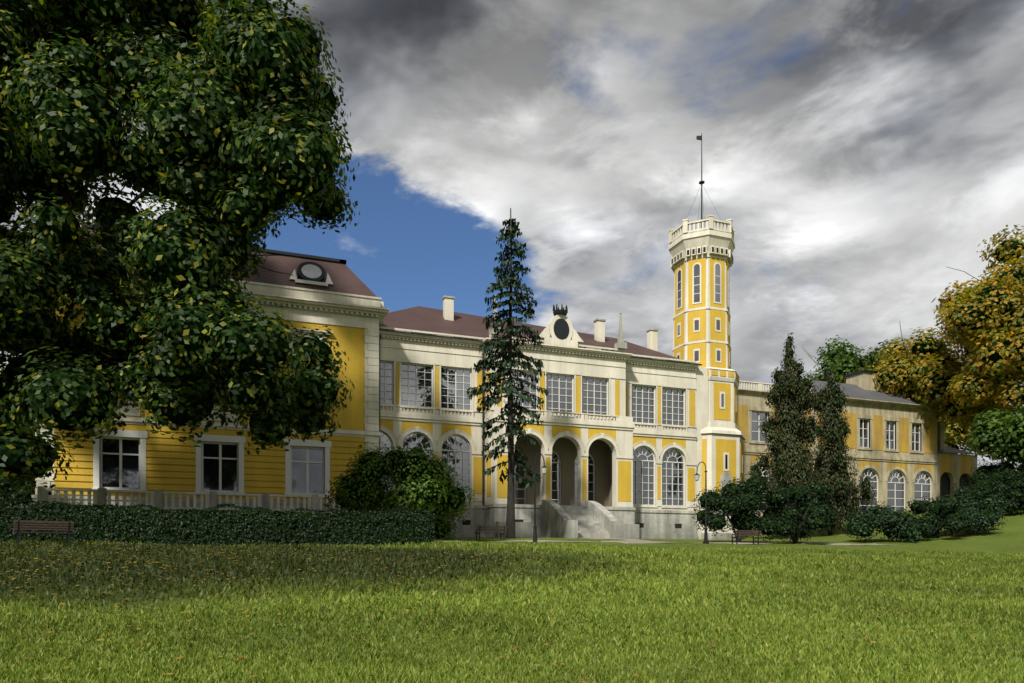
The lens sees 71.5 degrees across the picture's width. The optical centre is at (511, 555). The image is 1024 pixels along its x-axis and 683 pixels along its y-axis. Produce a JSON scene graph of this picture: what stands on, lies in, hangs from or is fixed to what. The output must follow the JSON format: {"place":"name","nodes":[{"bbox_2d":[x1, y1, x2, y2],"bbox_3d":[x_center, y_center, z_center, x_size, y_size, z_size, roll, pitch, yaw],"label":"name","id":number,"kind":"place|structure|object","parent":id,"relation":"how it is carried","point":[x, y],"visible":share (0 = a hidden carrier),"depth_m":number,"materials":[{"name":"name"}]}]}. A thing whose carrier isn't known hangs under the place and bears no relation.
{"place":"outdoors","nodes":[
{"label":"outdoors","id":0,"kind":"place"},
{"bbox_2d":[0,362,33,431],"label":"tree","id":1,"kind":"object","parent":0,"point":[23,425],"depth_m":65.65,"materials":[{"name":"green plant"}]},
{"bbox_2d":[0,509,1023,682],"bbox_3d":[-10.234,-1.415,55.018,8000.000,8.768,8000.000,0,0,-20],"label":"ground","id":2,"kind":"structure","parent":0,"point":[1008,537],"depth_m":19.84,"materials":[{"name":"green plant"}]},
{"bbox_2d":[0,476,34,503],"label":"shrub","id":3,"kind":"object","parent":2,"relation":"on","point":[8,493],"depth_m":47.89,"materials":[{"name":"green plant"}]},
{"bbox_2d":[0,407,34,500],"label":"tree","id":4,"kind":"object","parent":2,"relation":"on","point":[1,409],"depth_m":60.97,"materials":[{"name":"green plant"}]},
{"bbox_2d":[12,520,73,542],"bbox_3d":[-17.771,-0.873,26.966,1.900,0.895,0.630,0,0,-40],"label":"bench","id":5,"kind":"object","parent":2,"relation":"on","point":[69,525],"visible":0.93,"depth_m":26.74,"materials":[{"name":"brown wood"}]},
{"bbox_2d":[0,0,359,494],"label":"tree","id":6,"kind":"object","parent":2,"relation":"on","point":[31,133],"depth_m":29.35,"materials":[{"name":"green plant"}]},
{"bbox_2d":[0,497,435,545],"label":"hedge","id":7,"kind":"object","parent":2,"relation":"on","point":[180,519],"depth_m":30.18,"materials":[{"name":"green plant"}]},
{"bbox_2d":[322,442,476,540],"bbox_3d":[-6.205,-3.397,39.943,8.474,6.129,7.601,0,0,-20],"label":"lilac bush","id":8,"kind":"object","parent":2,"relation":"on","point":[399,480],"depth_m":37.92,"materials":[{"name":"green plant"}]},
{"bbox_2d":[476,525,506,540],"bbox_3d":[-1.281,-1.357,42.559,1.900,0.895,0.630,0,0,-25],"label":"bench","id":9,"kind":"object","parent":2,"relation":"on","point":[500,529],"visible":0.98,"depth_m":42.42,"materials":[{"name":"brown wood"}]},
{"bbox_2d":[32,133,978,539],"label":"palace","id":10,"kind":"structure","parent":2,"relation":"on","point":[628,437],"depth_m":58.41,"materials":[{"name":"paint"}]},
{"bbox_2d":[466,208,551,537],"bbox_3d":[-0.511,-12.327,47.953,5.479,22.306,5.973,0,0,-20],"label":"spruce","id":11,"kind":"object","parent":2,"relation":"on","point":[501,365],"depth_m":47.74,"materials":[{"name":"green plant"}]},
{"bbox_2d":[0,539,1022,682],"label":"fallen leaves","id":12,"kind":"object","parent":2,"relation":"on","point":[241,657],"visible":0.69,"depth_m":16.17,"materials":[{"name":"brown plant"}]},
{"bbox_2d":[532,453,547,542],"bbox_3d":[1.543,-3.212,39.596,0.960,5.103,0.380,0,0,-20],"label":"lamp post","id":13,"kind":"object","parent":2,"relation":"on","point":[544,468],"visible":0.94,"depth_m":39.46,"materials":[{"name":"black metal"}]},
{"bbox_2d":[590,538,658,541],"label":"path to stairs","id":14,"kind":"structure","parent":2,"relation":"on","point":[623,539],"depth_m":49.96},
{"bbox_2d":[694,461,708,543],"bbox_3d":[11.720,-3.298,44.000,0.960,5.103,0.380,0,0,0],"label":"lamp post","id":15,"kind":"object","parent":2,"relation":"on","point":[696,476],"visible":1,"depth_m":43.96,"materials":[{"name":"black metal"}]},
{"bbox_2d":[690,469,784,541],"bbox_3d":[15.337,-3.240,48.596,5.488,5.130,5.982,0,0,-20],"label":"shrub","id":16,"kind":"object","parent":2,"relation":"on","point":[715,495],"depth_m":47.89,"materials":[{"name":"green plant"}]},
{"bbox_2d":[730,530,760,544],"bbox_3d":[14.615,-1.148,44.458,1.900,0.895,0.630,0,0,-20],"label":"bench","id":17,"kind":"object","parent":2,"relation":"on","point":[755,533],"visible":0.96,"depth_m":44.27,"materials":[{"name":"brown wood"}]},
{"bbox_2d":[747,333,835,538],"bbox_3d":[23.889,-10.232,61.042,6.234,17.869,6.129,0,0,-20],"label":"thuja","id":18,"kind":"object","parent":2,"relation":"on","point":[804,451],"depth_m":59.99,"materials":[{"name":"green plant"}]},
{"bbox_2d":[758,475,844,543],"bbox_3d":[19.314,-3.096,48.573,5.596,5.002,6.202,0,0,-20],"label":"shrub","id":19,"kind":"object","parent":2,"relation":"on","point":[796,525],"depth_m":47.67,"materials":[{"name":"green plant"}]},
{"bbox_2d":[806,367,876,535],"bbox_3d":[28.512,-9.215,62.988,7.837,15.108,6.930,0,0,-20],"label":"thuja","id":20,"kind":"object","parent":2,"relation":"on","point":[850,488],"depth_m":61.77,"materials":[{"name":"green plant"}]},
{"bbox_2d":[841,500,928,542],"bbox_3d":[26.825,-2.334,51.722,4.954,3.517,5.240,0,0,-20],"label":"shrub","id":21,"kind":"object","parent":2,"relation":"on","point":[887,510],"depth_m":50.95,"materials":[{"name":"green plant"}]},
{"bbox_2d":[897,493,976,539],"bbox_3d":[30.783,-2.935,52.567,5.489,3.916,6.204,0,0,-20],"label":"shrub","id":22,"kind":"object","parent":2,"relation":"on","point":[941,522],"depth_m":51.60,"materials":[{"name":"green plant"}]},
{"bbox_2d":[938,493,1007,534],"bbox_3d":[34.999,-3.120,53.648,5.454,3.416,5.414,0,0,-20],"label":"shrub","id":23,"kind":"object","parent":2,"relation":"on","point":[980,506],"depth_m":52.33,"materials":[{"name":"green plant"}]},
{"bbox_2d":[927,224,1023,423],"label":"tree","id":24,"kind":"object","parent":2,"relation":"on","point":[977,347],"depth_m":70.74,"materials":[{"name":"yellow plant"}]},
{"bbox_2d":[943,463,1023,499],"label":"shrub","id":25,"kind":"object","parent":2,"relation":"on","point":[1010,471],"depth_m":66.09,"materials":[{"name":"green plant"}]},
{"bbox_2d":[963,476,1023,515],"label":"shrub","id":26,"kind":"object","parent":2,"relation":"on","point":[995,489],"depth_m":61.10,"materials":[{"name":"green plant"}]},
{"bbox_2d":[965,393,1023,469],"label":"tree","id":27,"kind":"object","parent":2,"relation":"on","point":[1003,429],"depth_m":66.53,"materials":[{"name":"green plant"}]},
{"bbox_2d":[0,0,1023,470],"label":"sky","id":28,"kind":"structure","parent":0,"point":[856,153],"materials":[{"name":"grey"}]},
{"bbox_2d":[436,540,883,544],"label":"path","id":29,"kind":"structure","parent":0,"point":[620,541],"depth_m":44.32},
{"bbox_2d":[802,335,963,382],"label":"tree","id":30,"kind":"object","parent":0,"point":[853,358],"depth_m":108.50,"materials":[{"name":"green plant"}]},
{"bbox_2d":[839,321,1008,449],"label":"tree","id":31,"kind":"object","parent":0,"point":[917,391],"depth_m":81.12,"materials":[{"name":"plant"}]},
{"bbox_2d":[939,403,1014,460],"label":"tree","id":32,"kind":"object","parent":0,"point":[958,439],"depth_m":111.48,"materials":[{"name":"plant"}]},
{"bbox_2d":[970,460,1023,479],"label":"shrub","id":33,"kind":"object","parent":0,"point":[992,464],"depth_m":70.27,"materials":[{"name":"green plant"}]},
{"bbox_2d":[1013,462,1023,481],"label":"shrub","id":34,"kind":"object","parent":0,"point":[1020,475],"depth_m":62.95,"materials":[{"name":"green plant"}]}
]}

